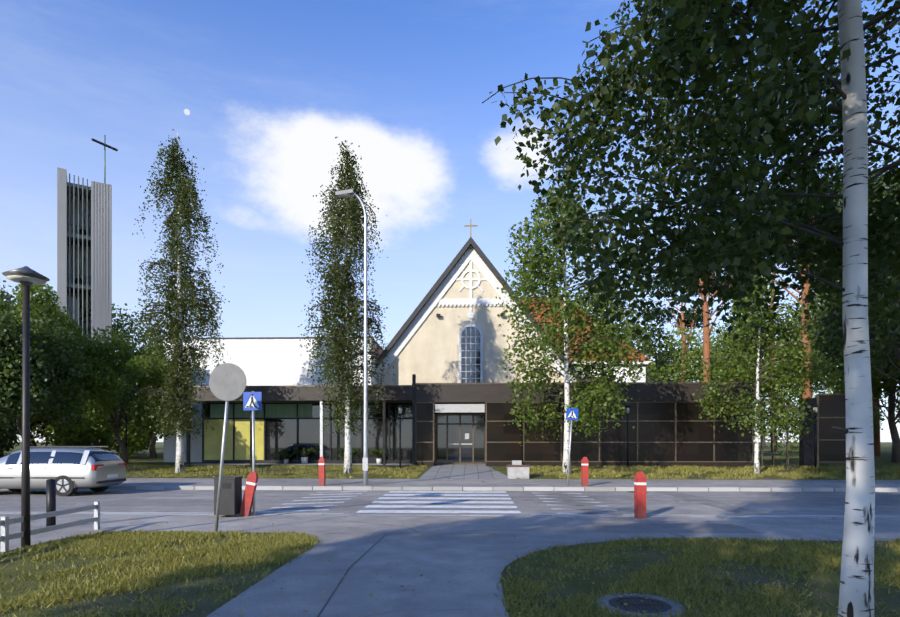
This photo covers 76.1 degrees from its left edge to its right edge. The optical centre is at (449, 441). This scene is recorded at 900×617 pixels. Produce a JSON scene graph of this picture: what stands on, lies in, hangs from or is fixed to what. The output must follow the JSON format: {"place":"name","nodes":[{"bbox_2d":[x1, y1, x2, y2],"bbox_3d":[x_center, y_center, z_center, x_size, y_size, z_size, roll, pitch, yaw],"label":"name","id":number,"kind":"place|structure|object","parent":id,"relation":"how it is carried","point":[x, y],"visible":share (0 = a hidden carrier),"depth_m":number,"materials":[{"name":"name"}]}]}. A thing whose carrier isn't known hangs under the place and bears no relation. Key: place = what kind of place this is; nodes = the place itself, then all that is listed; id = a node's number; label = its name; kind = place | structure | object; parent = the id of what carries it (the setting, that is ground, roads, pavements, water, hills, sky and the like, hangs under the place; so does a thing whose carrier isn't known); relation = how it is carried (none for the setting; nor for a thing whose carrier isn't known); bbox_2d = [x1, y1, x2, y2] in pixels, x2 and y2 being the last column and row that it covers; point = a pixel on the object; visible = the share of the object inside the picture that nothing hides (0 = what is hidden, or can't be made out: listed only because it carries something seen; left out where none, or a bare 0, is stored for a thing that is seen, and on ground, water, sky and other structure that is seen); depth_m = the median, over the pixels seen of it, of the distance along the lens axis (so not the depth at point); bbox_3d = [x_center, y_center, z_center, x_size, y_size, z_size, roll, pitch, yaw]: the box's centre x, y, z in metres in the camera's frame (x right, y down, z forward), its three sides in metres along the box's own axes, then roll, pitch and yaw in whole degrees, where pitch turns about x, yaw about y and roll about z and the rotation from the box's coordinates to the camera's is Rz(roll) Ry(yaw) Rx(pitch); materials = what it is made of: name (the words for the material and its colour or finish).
{"place":"outdoors","nodes":[
{"label":"outdoors","id":0,"kind":"place"},
{"bbox_2d":[0,514,899,616],"bbox_3d":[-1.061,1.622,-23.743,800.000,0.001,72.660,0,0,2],"label":"pavement","id":1,"kind":"structure","parent":0,"point":[441,596],"depth_m":8.96,"materials":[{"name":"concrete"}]},
{"bbox_2d":[46,479,55,526],"bbox_3d":[-7.473,1.216,10.769,0.146,1.020,0.150,0,0,2],"label":"black bollard","id":2,"kind":"object","parent":1,"relation":"on","point":[50,496],"visible":0.85,"depth_m":10.71,"materials":[{"name":"metal"}]},
{"bbox_2d":[239,471,257,516],"bbox_3d":[-4.390,1.241,12.523,0.194,1.180,0.194,12,-1,-5],"label":"leaning bollard","id":3,"kind":"object","parent":1,"relation":"on","point":[248,495],"visible":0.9,"depth_m":12.43,"materials":[{"name":"red paint"}]},
{"bbox_2d":[18,514,898,616],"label":"fallen leaves","id":4,"kind":"object","parent":1,"relation":"on","point":[371,594],"visible":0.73,"depth_m":6.84,"materials":[{"name":"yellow plant"}]},
{"bbox_2d":[634,472,645,517],"bbox_3d":[4.044,1.232,12.222,0.194,1.180,0.194,0,0,-3],"label":"bollard","id":5,"kind":"object","parent":1,"relation":"on","point":[639,494],"visible":0.9,"depth_m":12.13,"materials":[{"name":"red paint"}]},
{"bbox_2d":[0,442,899,616],"bbox_3d":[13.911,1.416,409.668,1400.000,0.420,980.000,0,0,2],"label":"ground","id":6,"kind":"structure","parent":0,"point":[208,606],"depth_m":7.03,"materials":[{"name":"green plant"}]},
{"bbox_2d":[0,417,18,451],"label":"hedge bush","id":7,"kind":"object","parent":6,"relation":"on","point":[12,432],"visible":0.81,"depth_m":34.68,"materials":[{"name":"green plant"}]},
{"bbox_2d":[2,266,49,546],"bbox_3d":[-6.548,-0.439,8.886,0.600,4.530,0.600,0,0,2],"label":"lamp post","id":8,"kind":"object","parent":6,"relation":"on","point":[26,277],"visible":0.98,"depth_m":8.84,"materials":[{"name":"black metal"}]},
{"bbox_2d":[0,279,52,408],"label":"tree","id":9,"kind":"object","parent":6,"relation":"on","point":[7,298],"depth_m":31.66,"materials":[{"name":"green plant"}]},
{"bbox_2d":[0,294,72,457],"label":"tree","id":10,"kind":"object","parent":6,"relation":"on","point":[2,453],"depth_m":38.62,"materials":[{"name":"green plant"}]},
{"bbox_2d":[0,311,92,431],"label":"tree","id":11,"kind":"object","parent":6,"relation":"on","point":[42,373],"visible":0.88,"depth_m":24.30,"materials":[{"name":"green plant"}]},
{"bbox_2d":[0,284,96,447],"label":"tree","id":12,"kind":"object","parent":6,"relation":"on","point":[42,304],"visible":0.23,"depth_m":27.32,"materials":[{"name":"green plant"}]},
{"bbox_2d":[0,501,99,551],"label":"guard rail","id":13,"kind":"object","parent":6,"relation":"on","point":[5,536],"visible":0.78,"depth_m":9.30,"materials":[{"name":"white metal"}]},
{"bbox_2d":[8,380,96,447],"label":"tree","id":14,"kind":"object","parent":6,"relation":"on","point":[42,420],"visible":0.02,"depth_m":41.71,"materials":[{"name":"green plant"}]},
{"bbox_2d":[2,396,110,455],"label":"hedge bush","id":15,"kind":"object","parent":6,"relation":"on","point":[82,442],"visible":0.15,"depth_m":42.91,"materials":[{"name":"green plant"}]},
{"bbox_2d":[57,135,117,449],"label":"bell tower","id":16,"kind":"structure","parent":6,"relation":"on","point":[84,246],"depth_m":47.50,"materials":[{"name":"concrete"}]},
{"bbox_2d":[13,299,170,385],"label":"tree","id":17,"kind":"object","parent":6,"relation":"on","point":[118,326],"visible":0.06,"depth_m":52.65,"materials":[{"name":"green plant"}]},
{"bbox_2d":[31,379,163,449],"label":"tree","id":18,"kind":"object","parent":6,"relation":"on","point":[161,436],"depth_m":46.17,"materials":[{"name":"green plant"}]},
{"bbox_2d":[45,393,157,457],"bbox_3d":[-24.932,-1.462,41.271,7.084,5.452,8.164,0,0,-25],"label":"hedge bush","id":19,"kind":"object","parent":6,"relation":"on","point":[139,441],"visible":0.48,"depth_m":39.54,"materials":[{"name":"green plant"}]},
{"bbox_2d":[62,326,188,463],"bbox_3d":[-16.857,-2.351,30.534,6.222,7.239,6.179,0,0,2],"label":"tree","id":20,"kind":"object","parent":6,"relation":"on","point":[104,372],"visible":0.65,"depth_m":29.41,"materials":[{"name":"green plant"}]},
{"bbox_2d":[118,405,133,447],"bbox_3d":[-17.762,-0.364,31.536,1.000,3.340,0.300,0,0,2],"label":"twin garden lamp","id":21,"kind":"object","parent":6,"relation":"on","point":[125,426],"visible":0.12,"depth_m":31.51,"materials":[{"name":"black metal"}]},
{"bbox_2d":[100,368,163,458],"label":"tree","id":22,"kind":"object","parent":6,"relation":"on","point":[152,452],"visible":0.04,"depth_m":40.48,"materials":[{"name":"green plant"}]},
{"bbox_2d":[113,314,168,446],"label":"tree","id":23,"kind":"object","parent":6,"relation":"on","point":[133,338],"visible":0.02,"depth_m":91.18,"materials":[{"name":"green plant"}]},
{"bbox_2d":[114,129,230,472],"bbox_3d":[-12.225,-6.294,25.958,4.558,15.463,4.209,0,0,43],"label":"birch tree","id":24,"kind":"object","parent":6,"relation":"on","point":[181,304],"visible":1,"depth_m":25.48,"materials":[{"name":"green plant"}]},
{"bbox_2d":[209,363,246,531],"bbox_3d":[-3.976,0.257,10.039,0.660,3.250,0.087,5,0,2],"label":"round sign","id":25,"kind":"object","parent":6,"relation":"on","point":[227,382],"visible":0.94,"depth_m":9.99,"materials":[{"name":"grey metal"}]},
{"bbox_2d":[213,476,242,516],"bbox_3d":[-4.794,1.246,12.427,0.470,0.960,0.430,0,0,2],"label":"litter bin","id":26,"kind":"object","parent":6,"relation":"on","point":[231,497],"visible":0.73,"depth_m":12.23,"materials":[{"name":"black metal"}]},
{"bbox_2d":[243,391,261,515],"bbox_3d":[-4.290,0.387,12.549,0.400,2.970,0.081,-1,0,2],"label":"pedestrian sign","id":27,"kind":"object","parent":6,"relation":"on","point":[252,400],"visible":0.88,"depth_m":12.52,"materials":[{"name":"blue metal"}]},
{"bbox_2d":[225,467,295,474],"bbox_3d":[-8.142,1.270,24.725,2.900,0.342,0.490,0,0,2],"label":"flower bed","id":28,"kind":"object","parent":6,"relation":"on","point":[262,472],"visible":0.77,"depth_m":24.54,"materials":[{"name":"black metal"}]},
{"bbox_2d":[164,337,382,461],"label":"building wall","id":29,"kind":"structure","parent":6,"relation":"on","point":[268,361],"depth_m":33.30,"materials":[{"name":"white paint"}]},
{"bbox_2d":[298,137,395,473],"bbox_3d":[-4.679,-6.064,25.582,4.164,15.003,5.399,0,0,2],"label":"birch tree","id":30,"kind":"object","parent":6,"relation":"on","point":[349,215],"visible":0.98,"depth_m":25.34,"materials":[{"name":"green plant"}]},
{"bbox_2d":[335,189,367,484],"bbox_3d":[-3.375,-3.406,19.746,1.107,10.418,0.280,0,0,-2],"label":"tall street light","id":31,"kind":"object","parent":6,"relation":"on","point":[344,193],"visible":0.94,"depth_m":19.76,"materials":[{"name":"grey metal"}]},
{"bbox_2d":[397,405,402,467],"bbox_3d":[-2.389,-0.159,27.603,0.300,3.140,0.300,0,0,2],"label":"garden lamp","id":32,"kind":"object","parent":6,"relation":"on","point":[399,407],"visible":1,"depth_m":27.57,"materials":[{"name":"black metal"}]},
{"bbox_2d":[0,513,899,517],"bbox_3d":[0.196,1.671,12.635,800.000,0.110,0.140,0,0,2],"label":"kerb","id":33,"kind":"structure","parent":6,"relation":"on","point":[476,515],"depth_m":12.55,"materials":[{"name":"concrete"}]},
{"bbox_2d":[418,464,507,478],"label":"walkway","id":34,"kind":"structure","parent":6,"relation":"on","point":[459,471],"depth_m":25.62,"materials":[{"name":"grey concrete"}]},
{"bbox_2d":[184,374,753,466],"bbox_3d":[0.781,-0.984,31.751,28.690,4.780,5.890,0,0,2],"label":"extension","id":35,"kind":"object","parent":6,"relation":"on","point":[455,393],"visible":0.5,"depth_m":28.84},
{"bbox_2d":[186,400,411,464],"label":"glass facade","id":36,"kind":"structure","parent":35,"relation":"attached to","point":[282,426],"depth_m":31.18,"materials":[{"name":"black glass"}]},
{"bbox_2d":[272,443,387,463],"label":"planter pots","id":37,"kind":"object","parent":35,"relation":"on","point":[304,452],"visible":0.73,"depth_m":30.68,"materials":[{"name":"green plant"}]},
{"bbox_2d":[434,404,485,464],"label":"entrance door","id":38,"kind":"structure","parent":35,"relation":"attached to","point":[459,438],"depth_m":30.33,"materials":[{"name":"grey glass"}]},
{"bbox_2d":[416,402,753,461],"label":"building wall","id":39,"kind":"structure","parent":35,"relation":"attached to","point":[671,432],"depth_m":28.64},
{"bbox_2d":[377,262,563,384],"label":"church nave walls","id":40,"kind":"structure","parent":6,"relation":"on","point":[429,353],"depth_m":34.91,"materials":[{"name":"beige paint"}]},
{"bbox_2d":[459,324,482,382],"bbox_3d":[1.263,-5.039,34.835,1.460,4.130,0.087,0,0,2],"label":"arched window","id":41,"kind":"structure","parent":40,"relation":"in","point":[470,353],"depth_m":34.85,"materials":[{"name":"glass"}]},
{"bbox_2d":[376,246,575,382],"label":"gable trim","id":42,"kind":"structure","parent":40,"relation":"attached to","point":[470,255],"depth_m":34.82,"materials":[{"name":"white wood"}]},
{"bbox_2d":[375,237,581,381],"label":"roof","id":43,"kind":"structure","parent":40,"relation":"on","point":[442,278],"depth_m":34.50,"materials":[{"name":"black metal"}]},
{"bbox_2d":[464,219,477,236],"bbox_3d":[1.255,-12.774,34.617,0.800,1.200,0.070,0,0,2],"label":"cross","id":44,"kind":"object","parent":43,"relation":"on","point":[470,225],"visible":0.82,"depth_m":34.58,"materials":[{"name":"gold metal"}]},
{"bbox_2d":[81,485,899,491],"bbox_3d":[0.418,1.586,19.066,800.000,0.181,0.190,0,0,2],"label":"kerb","id":45,"kind":"structure","parent":6,"relation":"on","point":[547,488],"depth_m":18.93,"materials":[{"name":"concrete"}]},
{"bbox_2d":[506,460,529,478],"bbox_3d":[2.768,1.149,23.373,0.900,0.740,0.660,0,0,2],"label":"concrete bench","id":46,"kind":"object","parent":6,"relation":"on","point":[517,468],"visible":0.91,"depth_m":23.07,"materials":[{"name":"grey concrete"}]},
{"bbox_2d":[566,408,577,485],"bbox_3d":[4.057,0.304,19.465,0.400,2.900,0.081,4,0,2],"label":"pedestrian sign","id":47,"kind":"object","parent":6,"relation":"on","point":[571,414],"visible":0.98,"depth_m":19.43,"materials":[{"name":"blue metal"}]},
{"bbox_2d":[496,180,658,473],"bbox_3d":[5.441,-5.063,25.035,6.946,13.002,7.707,0,0,2],"label":"birch tree","id":48,"kind":"object","parent":6,"relation":"on","point":[538,270],"visible":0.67,"depth_m":24.39,"materials":[{"name":"green plant"}]},
{"bbox_2d":[519,297,651,381],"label":"church transept","id":49,"kind":"structure","parent":6,"relation":"on","point":[643,378],"depth_m":41.51,"materials":[{"name":"orange paint"}]},
{"bbox_2d":[625,405,629,466],"bbox_3d":[8.629,-0.190,27.923,0.300,3.140,0.300,0,0,2],"label":"garden lamp","id":50,"kind":"object","parent":6,"relation":"on","point":[627,407],"visible":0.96,"depth_m":27.89,"materials":[{"name":"black metal"}]},
{"bbox_2d":[595,593,685,616],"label":"manhole grate","id":51,"kind":"object","parent":6,"relation":"on","point":[635,603],"visible":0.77,"depth_m":5.69,"materials":[{"name":"metal"}]},
{"bbox_2d":[614,320,693,381],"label":"tree","id":52,"kind":"object","parent":6,"relation":"on","point":[662,359],"visible":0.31,"depth_m":66.24,"materials":[{"name":"green plant"}]},
{"bbox_2d":[646,356,674,381],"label":"tree","id":53,"kind":"object","parent":6,"relation":"on","point":[648,370],"visible":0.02,"depth_m":88.69,"materials":[{"name":"green plant"}]},
{"bbox_2d":[640,272,715,377],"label":"pine","id":54,"kind":"object","parent":6,"relation":"on","point":[691,324],"visible":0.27,"depth_m":60.74,"materials":[{"name":"green plant"}]},
{"bbox_2d":[482,0,899,616],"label":"birch tree","id":55,"kind":"object","parent":6,"relation":"on","point":[748,124],"visible":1,"depth_m":4.41,"materials":[{"name":"green plant"}]},
{"bbox_2d":[646,322,768,401],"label":"tree","id":56,"kind":"object","parent":6,"relation":"on","point":[712,338],"visible":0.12,"depth_m":93.92,"materials":[{"name":"green plant"}]},
{"bbox_2d":[649,311,786,396],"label":"tree","id":57,"kind":"object","parent":6,"relation":"on","point":[693,355],"visible":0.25,"depth_m":41.88,"materials":[{"name":"green plant"}]},
{"bbox_2d":[664,227,773,381],"bbox_3d":[17.960,-6.873,39.028,6.995,16.273,8.200,0,0,2],"label":"pine","id":58,"kind":"object","parent":6,"relation":"on","point":[706,338],"visible":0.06,"depth_m":39.22,"materials":[{"name":"brown plant"}]},
{"bbox_2d":[684,273,837,473],"bbox_3d":[13.328,-2.964,24.913,5.798,8.801,4.955,0,0,2],"label":"birch tree","id":59,"kind":"object","parent":6,"relation":"on","point":[754,352],"visible":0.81,"depth_m":24.44,"materials":[{"name":"green plant"}]},
{"bbox_2d":[715,240,814,451],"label":"pine","id":60,"kind":"object","parent":6,"relation":"on","point":[725,274],"depth_m":66.66,"materials":[{"name":"brown plant"}]},
{"bbox_2d":[693,312,844,447],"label":"birch tree","id":61,"kind":"object","parent":6,"relation":"on","point":[764,444],"depth_m":95.93,"materials":[{"name":"green plant"}]},
{"bbox_2d":[760,394,845,465],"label":"screen fence gate","id":62,"kind":"structure","parent":6,"relation":"on","point":[830,440],"depth_m":28.29,"materials":[{"name":"black metal"}]},
{"bbox_2d":[762,298,844,407],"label":"tree","id":63,"kind":"object","parent":6,"relation":"on","point":[800,363],"visible":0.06,"depth_m":92.88,"materials":[{"name":"green plant"}]},
{"bbox_2d":[732,162,886,398],"bbox_3d":[21.291,-7.590,35.310,9.007,17.701,8.538,0,0,2],"label":"pine","id":64,"kind":"object","parent":6,"relation":"on","point":[807,287],"visible":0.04,"depth_m":35.00,"materials":[{"name":"brown plant"}]},
{"bbox_2d":[812,405,818,467],"bbox_3d":[17.734,-0.203,27.909,0.300,3.140,0.300,0,0,2],"label":"garden lamp","id":65,"kind":"object","parent":6,"relation":"on","point":[815,408],"visible":0.96,"depth_m":27.88,"materials":[{"name":"black metal"}]},
{"bbox_2d":[754,385,885,455],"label":"hedge bush","id":66,"kind":"object","parent":6,"relation":"on","point":[797,427],"visible":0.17,"depth_m":48.18,"materials":[{"name":"green plant"}]},
{"bbox_2d":[778,283,899,404],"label":"tree","id":67,"kind":"object","parent":6,"relation":"on","point":[822,358],"visible":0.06,"depth_m":51.42,"materials":[{"name":"green plant"}]},
{"bbox_2d":[796,186,899,344],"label":"tree","id":68,"kind":"object","parent":6,"relation":"on","point":[815,316],"visible":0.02,"depth_m":29.71,"materials":[{"name":"green plant"}]},
{"bbox_2d":[805,159,899,382],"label":"tree","id":69,"kind":"object","parent":6,"relation":"on","point":[834,328],"visible":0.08,"depth_m":20.90,"materials":[{"name":"green plant"}]},
{"bbox_2d":[814,169,896,455],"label":"pine","id":70,"kind":"object","parent":6,"relation":"on","point":[876,444],"visible":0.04,"depth_m":46.46,"materials":[{"name":"green plant"}]},
{"bbox_2d":[812,310,899,462],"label":"tree","id":71,"kind":"object","parent":6,"relation":"on","point":[890,389],"visible":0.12,"depth_m":32.95,"materials":[{"name":"green plant"}]},
{"bbox_2d":[819,343,895,401],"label":"tree","id":72,"kind":"object","parent":6,"relation":"on","point":[835,361],"depth_m":65.65,"materials":[{"name":"green plant"}]},
{"bbox_2d":[871,291,899,384],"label":"tree","id":73,"kind":"object","parent":6,"relation":"on","point":[885,369],"visible":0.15,"depth_m":27.08,"materials":[{"name":"green plant"}]},
{"bbox_2d":[0,489,899,515],"bbox_3d":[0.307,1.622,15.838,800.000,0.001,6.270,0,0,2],"label":"road","id":74,"kind":"structure","parent":0,"point":[765,502],"depth_m":15.27,"materials":[{"name":"grey asphalt"}]},
{"bbox_2d":[0,446,126,495],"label":"estate car","id":75,"kind":"object","parent":74,"relation":"on","point":[70,470],"visible":0.83,"depth_m":17.05,"materials":[{"name":"grey paint"}]},
{"bbox_2d":[76,491,843,515],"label":"road markings","id":76,"kind":"object","parent":74,"relation":"on","point":[420,511],"visible":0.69,"depth_m":14.51,"materials":[{"name":"paint"}]},
{"bbox_2d":[84,491,899,532],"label":"asphalt repair patches","id":77,"kind":"object","parent":74,"relation":"on","point":[665,527],"visible":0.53,"depth_m":13.09,"materials":[{"name":"grey asphalt"}]},
{"bbox_2d":[317,491,891,616],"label":"tar seams","id":78,"kind":"object","parent":74,"relation":"on","point":[473,533],"visible":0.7,"depth_m":9.78,"materials":[{"name":"black asphalt"}]},
{"bbox_2d":[0,0,899,441],"label":"sky","id":79,"kind":"structure","parent":0,"point":[261,92],"materials":[{"name":"blue"}]},
{"bbox_2d":[112,478,899,487],"bbox_3d":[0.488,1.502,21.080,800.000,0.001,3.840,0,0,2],"label":"pavement","id":80,"kind":"structure","parent":0,"point":[508,482],"depth_m":21.02,"materials":[{"name":"concrete"}]},
{"bbox_2d":[319,457,325,485],"bbox_3d":[-4.366,1.112,19.617,0.194,1.180,0.194,0,0,0],"label":"bollard","id":81,"kind":"object","parent":80,"relation":"on","point":[322,463],"visible":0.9,"depth_m":19.52,"materials":[{"name":"red paint"}]},
{"bbox_2d":[581,457,587,485],"bbox_3d":[4.529,1.112,19.309,0.194,1.180,0.194,0,0,-2],"label":"bollard","id":82,"kind":"object","parent":80,"relation":"on","point":[584,471],"visible":0.9,"depth_m":19.22,"materials":[{"name":"red paint"}]}
]}

